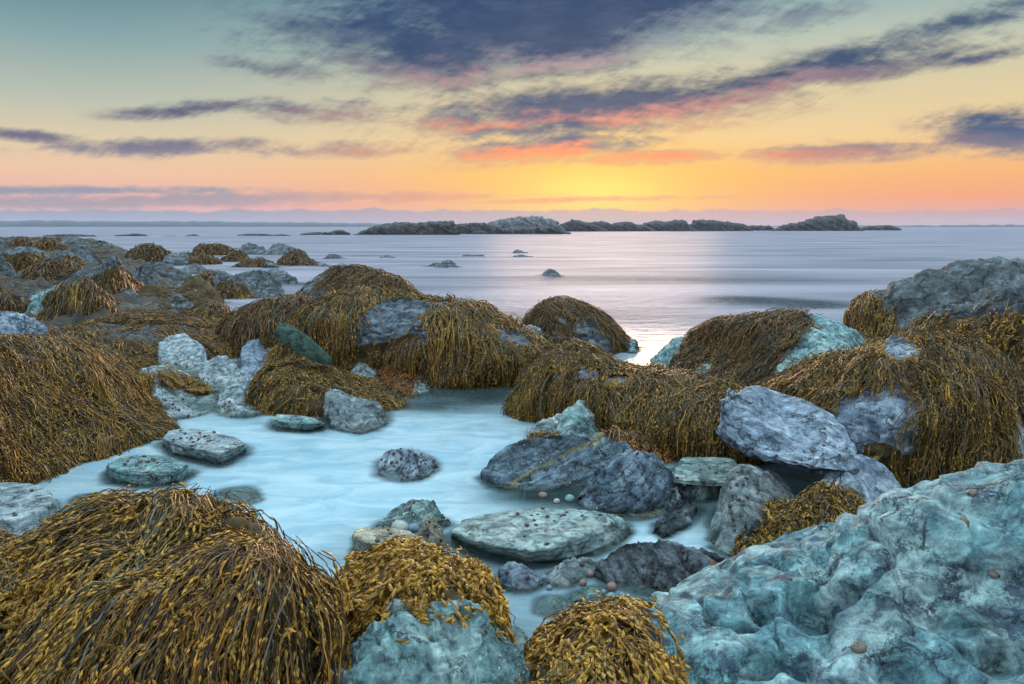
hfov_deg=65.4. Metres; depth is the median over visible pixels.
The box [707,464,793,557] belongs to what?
boulder
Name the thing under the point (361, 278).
rockweed clump
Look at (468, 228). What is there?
rock ledge
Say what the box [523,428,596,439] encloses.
rockweed clump
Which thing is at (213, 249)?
rock
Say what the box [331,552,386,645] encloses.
rockweed clump
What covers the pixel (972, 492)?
periwinkle
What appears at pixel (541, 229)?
rock ledge
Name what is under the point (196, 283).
rock
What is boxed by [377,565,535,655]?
rockweed clump
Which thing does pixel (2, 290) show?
rockweed clump
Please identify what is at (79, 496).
stone
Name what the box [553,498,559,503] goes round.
pebble
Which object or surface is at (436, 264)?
rock
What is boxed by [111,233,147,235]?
rock ledge
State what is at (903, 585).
boulder
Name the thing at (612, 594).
pebble
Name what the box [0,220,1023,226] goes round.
shore
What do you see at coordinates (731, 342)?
rockweed clump
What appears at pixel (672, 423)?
rockweed clump
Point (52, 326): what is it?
stone
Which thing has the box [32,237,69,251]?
rockweed clump
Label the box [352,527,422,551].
stone
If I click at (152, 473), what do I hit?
slab
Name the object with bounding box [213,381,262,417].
stone
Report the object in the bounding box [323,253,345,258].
rock
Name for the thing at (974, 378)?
rockweed clump
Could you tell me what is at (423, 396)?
rock
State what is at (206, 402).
boulder
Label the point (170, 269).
rock
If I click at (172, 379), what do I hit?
rockweed clump
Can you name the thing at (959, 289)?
boulder
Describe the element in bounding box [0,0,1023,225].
sky
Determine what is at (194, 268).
rock
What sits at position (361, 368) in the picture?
stone
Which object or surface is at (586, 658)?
rockweed clump
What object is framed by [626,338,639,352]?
stone
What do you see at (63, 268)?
rockweed clump
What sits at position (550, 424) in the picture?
rock
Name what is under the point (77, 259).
rockweed clump
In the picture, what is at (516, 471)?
boulder
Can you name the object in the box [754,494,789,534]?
rockweed clump
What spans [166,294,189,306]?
rock
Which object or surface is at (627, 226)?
rock ledge
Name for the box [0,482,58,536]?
slab
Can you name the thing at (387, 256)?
rock
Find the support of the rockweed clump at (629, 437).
on the rock at (648, 439)
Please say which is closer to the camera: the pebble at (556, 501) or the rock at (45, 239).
the pebble at (556, 501)
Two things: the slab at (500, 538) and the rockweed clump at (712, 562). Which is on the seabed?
the slab at (500, 538)
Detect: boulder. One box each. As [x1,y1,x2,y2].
[0,246,49,271]
[0,494,321,683]
[24,279,109,314]
[57,256,127,294]
[140,365,217,419]
[217,298,308,349]
[219,270,284,298]
[290,290,543,405]
[300,268,412,296]
[333,558,529,683]
[480,432,633,507]
[530,299,622,353]
[534,346,757,464]
[576,450,684,514]
[634,459,1023,683]
[677,313,865,381]
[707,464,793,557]
[716,385,859,474]
[787,332,1023,487]
[818,454,901,502]
[848,256,1023,381]
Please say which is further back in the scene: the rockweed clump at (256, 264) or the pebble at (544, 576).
the rockweed clump at (256, 264)
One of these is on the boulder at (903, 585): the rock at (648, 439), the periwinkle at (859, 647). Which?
the periwinkle at (859, 647)
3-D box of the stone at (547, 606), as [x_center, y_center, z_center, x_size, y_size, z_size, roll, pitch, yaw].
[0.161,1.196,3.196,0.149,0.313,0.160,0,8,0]
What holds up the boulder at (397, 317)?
on the seabed
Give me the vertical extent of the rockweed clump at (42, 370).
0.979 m
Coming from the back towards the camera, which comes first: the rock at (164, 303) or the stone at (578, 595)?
the rock at (164, 303)
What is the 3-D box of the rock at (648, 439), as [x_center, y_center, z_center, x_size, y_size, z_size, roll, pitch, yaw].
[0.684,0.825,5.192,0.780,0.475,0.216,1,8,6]
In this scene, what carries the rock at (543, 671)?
on the seabed
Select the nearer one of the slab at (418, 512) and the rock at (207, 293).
the slab at (418, 512)
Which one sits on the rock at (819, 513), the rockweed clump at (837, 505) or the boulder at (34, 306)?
the rockweed clump at (837, 505)
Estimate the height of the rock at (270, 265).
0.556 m
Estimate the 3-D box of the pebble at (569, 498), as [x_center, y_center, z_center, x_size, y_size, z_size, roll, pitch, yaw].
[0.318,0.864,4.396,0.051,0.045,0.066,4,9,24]
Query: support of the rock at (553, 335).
on the seabed
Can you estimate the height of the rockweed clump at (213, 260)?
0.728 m
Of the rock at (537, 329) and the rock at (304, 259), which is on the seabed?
the rock at (537, 329)
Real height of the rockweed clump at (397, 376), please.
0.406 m
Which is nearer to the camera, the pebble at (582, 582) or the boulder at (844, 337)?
the pebble at (582, 582)
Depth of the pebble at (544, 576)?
3.41 m
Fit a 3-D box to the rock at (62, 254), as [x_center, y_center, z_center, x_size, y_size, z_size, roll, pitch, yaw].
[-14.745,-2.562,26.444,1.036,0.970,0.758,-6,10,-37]
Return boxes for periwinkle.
[850,641,866,653]
[959,516,969,526]
[966,489,977,495]
[988,570,999,577]
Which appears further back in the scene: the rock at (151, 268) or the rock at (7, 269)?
the rock at (151, 268)
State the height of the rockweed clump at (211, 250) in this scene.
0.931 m
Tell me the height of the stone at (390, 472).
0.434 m
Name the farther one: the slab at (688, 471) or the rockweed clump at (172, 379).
the rockweed clump at (172, 379)
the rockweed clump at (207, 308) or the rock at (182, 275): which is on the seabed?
the rockweed clump at (207, 308)
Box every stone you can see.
[47,320,57,333]
[75,494,97,499]
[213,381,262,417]
[217,488,259,505]
[272,414,324,431]
[274,323,332,364]
[322,389,388,433]
[350,361,376,379]
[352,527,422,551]
[377,447,438,481]
[417,515,445,548]
[497,561,542,613]
[536,596,569,617]
[543,557,596,600]
[567,586,608,605]
[614,508,663,526]
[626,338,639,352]
[684,484,720,527]
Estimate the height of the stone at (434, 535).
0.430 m
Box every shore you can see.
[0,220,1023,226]
[0,236,183,328]
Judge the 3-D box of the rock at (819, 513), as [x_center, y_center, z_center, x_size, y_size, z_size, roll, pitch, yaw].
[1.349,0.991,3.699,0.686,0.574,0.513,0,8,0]
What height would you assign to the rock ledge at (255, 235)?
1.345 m
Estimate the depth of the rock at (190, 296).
15.50 m
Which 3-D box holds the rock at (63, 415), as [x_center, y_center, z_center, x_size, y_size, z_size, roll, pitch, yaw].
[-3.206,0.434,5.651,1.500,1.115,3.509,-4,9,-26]
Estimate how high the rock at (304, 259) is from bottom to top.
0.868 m
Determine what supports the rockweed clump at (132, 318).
on the seabed
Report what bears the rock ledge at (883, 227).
on the seabed
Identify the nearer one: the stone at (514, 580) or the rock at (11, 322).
the stone at (514, 580)
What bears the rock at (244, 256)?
in the sea
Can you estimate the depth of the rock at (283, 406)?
6.48 m
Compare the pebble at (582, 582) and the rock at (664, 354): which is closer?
the pebble at (582, 582)
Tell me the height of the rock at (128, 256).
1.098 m
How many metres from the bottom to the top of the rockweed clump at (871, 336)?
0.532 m
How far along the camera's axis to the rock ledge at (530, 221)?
170.80 m
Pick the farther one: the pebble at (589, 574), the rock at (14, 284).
the rock at (14, 284)
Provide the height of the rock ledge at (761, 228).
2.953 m
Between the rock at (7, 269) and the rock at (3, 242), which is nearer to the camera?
the rock at (7, 269)
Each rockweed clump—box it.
[0,236,235,324]
[0,285,29,302]
[0,291,31,313]
[0,332,180,484]
[0,482,356,683]
[3,251,46,273]
[8,236,33,247]
[19,257,84,280]
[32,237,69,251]
[33,276,121,322]
[43,309,239,368]
[67,254,85,265]
[83,266,139,294]
[124,242,172,261]
[135,279,145,289]
[144,361,215,394]
[174,288,195,293]
[177,269,216,286]
[178,251,222,265]
[186,299,231,318]
[192,242,232,255]
[213,278,260,298]
[213,291,317,358]
[217,248,253,261]
[232,257,275,267]
[243,355,411,421]
[262,345,284,364]
[272,285,554,394]
[276,248,321,265]
[295,263,422,296]
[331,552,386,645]
[333,534,511,644]
[375,361,422,408]
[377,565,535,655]
[500,338,763,466]
[514,590,690,683]
[522,295,640,354]
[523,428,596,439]
[537,328,572,346]
[571,425,676,463]
[666,306,829,385]
[710,552,738,565]
[731,479,866,556]
[753,322,1023,487]
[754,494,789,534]
[843,288,902,339]
[858,329,882,342]
[904,298,1023,372]
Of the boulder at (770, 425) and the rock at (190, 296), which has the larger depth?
the rock at (190, 296)
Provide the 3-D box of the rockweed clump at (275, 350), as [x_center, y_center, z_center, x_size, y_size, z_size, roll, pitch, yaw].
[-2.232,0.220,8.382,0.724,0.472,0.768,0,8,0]
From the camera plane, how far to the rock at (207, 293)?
15.80 m
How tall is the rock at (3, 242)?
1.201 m
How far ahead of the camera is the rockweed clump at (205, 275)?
19.85 m
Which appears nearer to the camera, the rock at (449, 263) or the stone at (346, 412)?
the stone at (346, 412)
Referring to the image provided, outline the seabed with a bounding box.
[59,276,848,539]
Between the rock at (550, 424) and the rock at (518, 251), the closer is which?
the rock at (550, 424)
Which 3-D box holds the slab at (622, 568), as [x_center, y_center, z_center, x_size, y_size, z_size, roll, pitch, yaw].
[0.662,1.089,3.352,0.640,0.481,0.250,1,8,7]
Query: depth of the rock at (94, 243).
45.40 m
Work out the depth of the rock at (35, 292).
15.26 m
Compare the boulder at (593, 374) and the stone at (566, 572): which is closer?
the stone at (566, 572)
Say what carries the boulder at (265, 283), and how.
on the seabed
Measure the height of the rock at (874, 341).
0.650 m
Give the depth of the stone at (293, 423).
5.89 m
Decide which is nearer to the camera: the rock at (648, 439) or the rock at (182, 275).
the rock at (648, 439)
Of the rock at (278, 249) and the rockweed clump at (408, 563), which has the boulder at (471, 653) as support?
the rockweed clump at (408, 563)
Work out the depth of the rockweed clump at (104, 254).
24.37 m
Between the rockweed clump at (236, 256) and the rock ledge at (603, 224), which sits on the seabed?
the rock ledge at (603, 224)
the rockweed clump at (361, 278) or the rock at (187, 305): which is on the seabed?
the rock at (187, 305)
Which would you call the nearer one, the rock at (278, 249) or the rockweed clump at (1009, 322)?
the rockweed clump at (1009, 322)
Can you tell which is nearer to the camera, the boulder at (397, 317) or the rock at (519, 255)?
the boulder at (397, 317)
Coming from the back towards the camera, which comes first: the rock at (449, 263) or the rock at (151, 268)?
the rock at (449, 263)
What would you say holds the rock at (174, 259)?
on the rocky shore at (130, 303)
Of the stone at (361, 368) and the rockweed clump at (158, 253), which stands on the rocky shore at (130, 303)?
the rockweed clump at (158, 253)
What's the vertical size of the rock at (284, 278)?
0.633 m
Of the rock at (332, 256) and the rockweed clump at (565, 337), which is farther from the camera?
the rock at (332, 256)
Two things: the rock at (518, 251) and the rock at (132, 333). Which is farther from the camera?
the rock at (518, 251)
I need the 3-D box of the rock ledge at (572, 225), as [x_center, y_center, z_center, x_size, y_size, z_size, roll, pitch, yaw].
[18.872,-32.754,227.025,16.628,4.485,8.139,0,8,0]
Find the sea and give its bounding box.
[0,227,1023,638]
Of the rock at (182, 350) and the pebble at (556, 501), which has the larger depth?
the rock at (182, 350)
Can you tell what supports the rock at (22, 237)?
on the rocky shore at (130, 303)
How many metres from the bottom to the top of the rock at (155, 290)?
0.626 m
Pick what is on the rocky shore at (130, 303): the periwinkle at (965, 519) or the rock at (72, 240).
the rock at (72, 240)
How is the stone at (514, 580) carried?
on the seabed
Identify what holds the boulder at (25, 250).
on the rocky shore at (130, 303)
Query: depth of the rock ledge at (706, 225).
244.80 m
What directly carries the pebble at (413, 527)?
on the slab at (418, 512)
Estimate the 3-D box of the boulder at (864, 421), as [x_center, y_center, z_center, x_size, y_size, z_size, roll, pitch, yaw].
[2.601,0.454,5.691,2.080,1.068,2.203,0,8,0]
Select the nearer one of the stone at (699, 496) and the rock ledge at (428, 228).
the stone at (699, 496)
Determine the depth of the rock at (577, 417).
5.50 m
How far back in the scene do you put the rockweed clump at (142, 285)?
16.89 m
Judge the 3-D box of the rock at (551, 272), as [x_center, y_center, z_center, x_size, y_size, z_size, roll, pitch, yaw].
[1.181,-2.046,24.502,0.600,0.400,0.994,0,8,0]
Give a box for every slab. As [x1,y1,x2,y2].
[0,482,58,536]
[105,454,195,487]
[161,428,246,463]
[376,499,450,546]
[450,508,632,579]
[594,539,724,596]
[652,487,697,538]
[673,457,736,485]
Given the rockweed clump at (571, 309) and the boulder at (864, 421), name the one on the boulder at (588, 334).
the rockweed clump at (571, 309)
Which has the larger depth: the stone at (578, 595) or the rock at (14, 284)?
the rock at (14, 284)
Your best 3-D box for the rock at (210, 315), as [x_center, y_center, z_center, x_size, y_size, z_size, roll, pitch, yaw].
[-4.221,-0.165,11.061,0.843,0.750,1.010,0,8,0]
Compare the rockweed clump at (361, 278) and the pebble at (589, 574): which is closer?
the pebble at (589, 574)
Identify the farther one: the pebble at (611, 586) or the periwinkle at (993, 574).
the pebble at (611, 586)
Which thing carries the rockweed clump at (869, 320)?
on the boulder at (959, 289)
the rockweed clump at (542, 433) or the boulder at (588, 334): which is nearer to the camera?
the rockweed clump at (542, 433)
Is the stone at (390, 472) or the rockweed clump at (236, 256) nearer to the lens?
the stone at (390, 472)
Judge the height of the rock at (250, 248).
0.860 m
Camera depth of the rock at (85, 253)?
27.89 m
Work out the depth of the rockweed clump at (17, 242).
45.12 m
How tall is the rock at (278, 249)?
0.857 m
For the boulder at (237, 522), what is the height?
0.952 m
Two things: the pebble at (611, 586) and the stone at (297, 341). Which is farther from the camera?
the stone at (297, 341)
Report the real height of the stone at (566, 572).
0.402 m
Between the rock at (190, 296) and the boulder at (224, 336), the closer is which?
the boulder at (224, 336)
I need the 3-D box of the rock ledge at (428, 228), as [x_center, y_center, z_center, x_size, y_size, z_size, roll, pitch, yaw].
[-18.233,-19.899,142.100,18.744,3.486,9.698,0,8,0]
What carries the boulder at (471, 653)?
on the seabed
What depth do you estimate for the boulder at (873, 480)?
4.17 m
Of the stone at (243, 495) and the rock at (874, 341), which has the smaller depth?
the stone at (243, 495)
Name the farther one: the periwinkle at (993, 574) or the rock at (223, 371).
the rock at (223, 371)
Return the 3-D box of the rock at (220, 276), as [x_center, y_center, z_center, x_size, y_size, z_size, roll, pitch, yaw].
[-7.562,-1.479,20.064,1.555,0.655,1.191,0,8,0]
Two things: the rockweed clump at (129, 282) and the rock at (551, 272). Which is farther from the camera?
the rock at (551, 272)
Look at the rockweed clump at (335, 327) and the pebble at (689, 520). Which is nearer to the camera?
the pebble at (689, 520)
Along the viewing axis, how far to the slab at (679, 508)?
4.00 m
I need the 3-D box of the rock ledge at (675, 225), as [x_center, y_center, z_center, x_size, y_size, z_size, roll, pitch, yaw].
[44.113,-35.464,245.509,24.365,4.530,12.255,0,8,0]
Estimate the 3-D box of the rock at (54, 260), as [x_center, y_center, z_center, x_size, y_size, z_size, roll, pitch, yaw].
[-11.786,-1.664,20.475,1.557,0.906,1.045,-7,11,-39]
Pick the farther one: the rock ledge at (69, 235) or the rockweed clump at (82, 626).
the rock ledge at (69, 235)
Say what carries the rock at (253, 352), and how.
on the seabed
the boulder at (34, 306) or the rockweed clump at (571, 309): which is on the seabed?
the boulder at (34, 306)
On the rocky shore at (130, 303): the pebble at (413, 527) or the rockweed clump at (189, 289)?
the rockweed clump at (189, 289)
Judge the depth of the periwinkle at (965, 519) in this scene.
2.45 m
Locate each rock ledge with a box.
[43,234,96,236]
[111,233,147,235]
[237,234,272,235]
[300,230,350,234]
[353,220,459,234]
[455,222,495,233]
[472,225,570,233]
[487,215,565,230]
[559,219,607,231]
[589,221,621,230]
[607,221,654,230]
[639,219,697,230]
[689,219,753,230]
[748,225,773,230]
[771,214,863,230]
[861,225,900,229]
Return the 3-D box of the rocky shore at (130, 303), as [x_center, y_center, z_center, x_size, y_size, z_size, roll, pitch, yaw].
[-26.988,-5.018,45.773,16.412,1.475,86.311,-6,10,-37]
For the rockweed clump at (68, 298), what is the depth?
11.99 m
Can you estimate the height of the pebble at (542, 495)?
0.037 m
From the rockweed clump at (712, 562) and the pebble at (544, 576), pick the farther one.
the pebble at (544, 576)
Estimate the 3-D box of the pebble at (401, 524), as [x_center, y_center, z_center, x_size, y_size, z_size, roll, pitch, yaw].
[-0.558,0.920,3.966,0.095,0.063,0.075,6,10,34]
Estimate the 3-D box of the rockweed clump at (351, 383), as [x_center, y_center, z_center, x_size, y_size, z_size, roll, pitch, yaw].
[-1.626,0.403,7.189,1.581,0.510,1.842,0,8,0]
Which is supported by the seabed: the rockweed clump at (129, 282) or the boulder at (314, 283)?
the boulder at (314, 283)
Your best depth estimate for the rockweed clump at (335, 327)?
7.71 m
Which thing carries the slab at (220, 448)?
on the seabed
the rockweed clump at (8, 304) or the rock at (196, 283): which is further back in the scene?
the rock at (196, 283)
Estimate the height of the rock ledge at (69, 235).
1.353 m
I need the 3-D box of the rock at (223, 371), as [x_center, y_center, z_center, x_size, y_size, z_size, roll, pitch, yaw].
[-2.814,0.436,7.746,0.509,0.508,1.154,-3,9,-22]
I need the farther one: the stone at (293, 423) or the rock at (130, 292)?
the rock at (130, 292)
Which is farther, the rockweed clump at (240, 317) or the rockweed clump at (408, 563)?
the rockweed clump at (240, 317)
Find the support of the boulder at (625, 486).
on the seabed
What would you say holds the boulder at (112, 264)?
on the seabed
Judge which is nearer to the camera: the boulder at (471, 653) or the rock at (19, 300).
the boulder at (471, 653)
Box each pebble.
[391,520,407,529]
[408,523,419,531]
[538,492,546,498]
[540,574,546,580]
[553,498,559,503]
[565,494,573,502]
[579,579,586,585]
[586,571,594,577]
[606,592,615,599]
[607,582,616,591]
[686,517,691,524]
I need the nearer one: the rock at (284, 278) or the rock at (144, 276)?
the rock at (144, 276)
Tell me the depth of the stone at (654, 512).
4.16 m
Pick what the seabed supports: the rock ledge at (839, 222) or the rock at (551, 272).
the rock ledge at (839, 222)
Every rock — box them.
[0,236,8,246]
[0,256,15,277]
[0,292,27,313]
[0,311,47,335]
[1,341,145,480]
[7,281,19,287]
[10,236,34,247]
[24,259,77,279]
[27,289,42,300]
[37,238,65,250]
[57,250,75,260]
[61,236,87,243]
[62,315,239,368]
[70,244,106,263]
[87,240,114,247]
[123,289,138,296]
[126,243,169,261]
[133,261,177,274]
[136,267,163,285]
[136,284,173,299]
[154,269,192,280]
[154,299,173,309]
[155,333,209,379]
[162,251,220,265]
[165,266,179,273]
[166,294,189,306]
[174,302,193,312]
[179,277,214,290]
[181,263,205,273]
[181,270,233,287]
[182,291,206,304]
[193,243,231,254]
[195,286,224,303]
[198,355,245,398]
[201,303,227,318]
[223,250,252,261]
[237,259,278,267]
[238,337,271,381]
[241,243,267,254]
[248,362,401,422]
[261,243,296,254]
[267,268,299,284]
[277,249,327,265]
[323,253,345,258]
[379,255,395,257]
[379,367,431,408]
[428,262,447,267]
[441,260,457,266]
[512,249,527,252]
[513,254,532,256]
[526,325,541,333]
[528,413,594,438]
[533,620,649,683]
[542,269,560,277]
[542,333,563,344]
[557,400,602,435]
[590,430,675,470]
[650,337,684,365]
[746,489,857,546]
[858,331,879,343]
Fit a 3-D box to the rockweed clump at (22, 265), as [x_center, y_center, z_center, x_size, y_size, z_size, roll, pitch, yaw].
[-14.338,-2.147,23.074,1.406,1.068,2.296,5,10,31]
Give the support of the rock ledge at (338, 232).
on the seabed
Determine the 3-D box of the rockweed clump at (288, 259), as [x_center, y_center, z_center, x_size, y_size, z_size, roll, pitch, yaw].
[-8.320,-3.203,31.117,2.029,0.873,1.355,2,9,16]

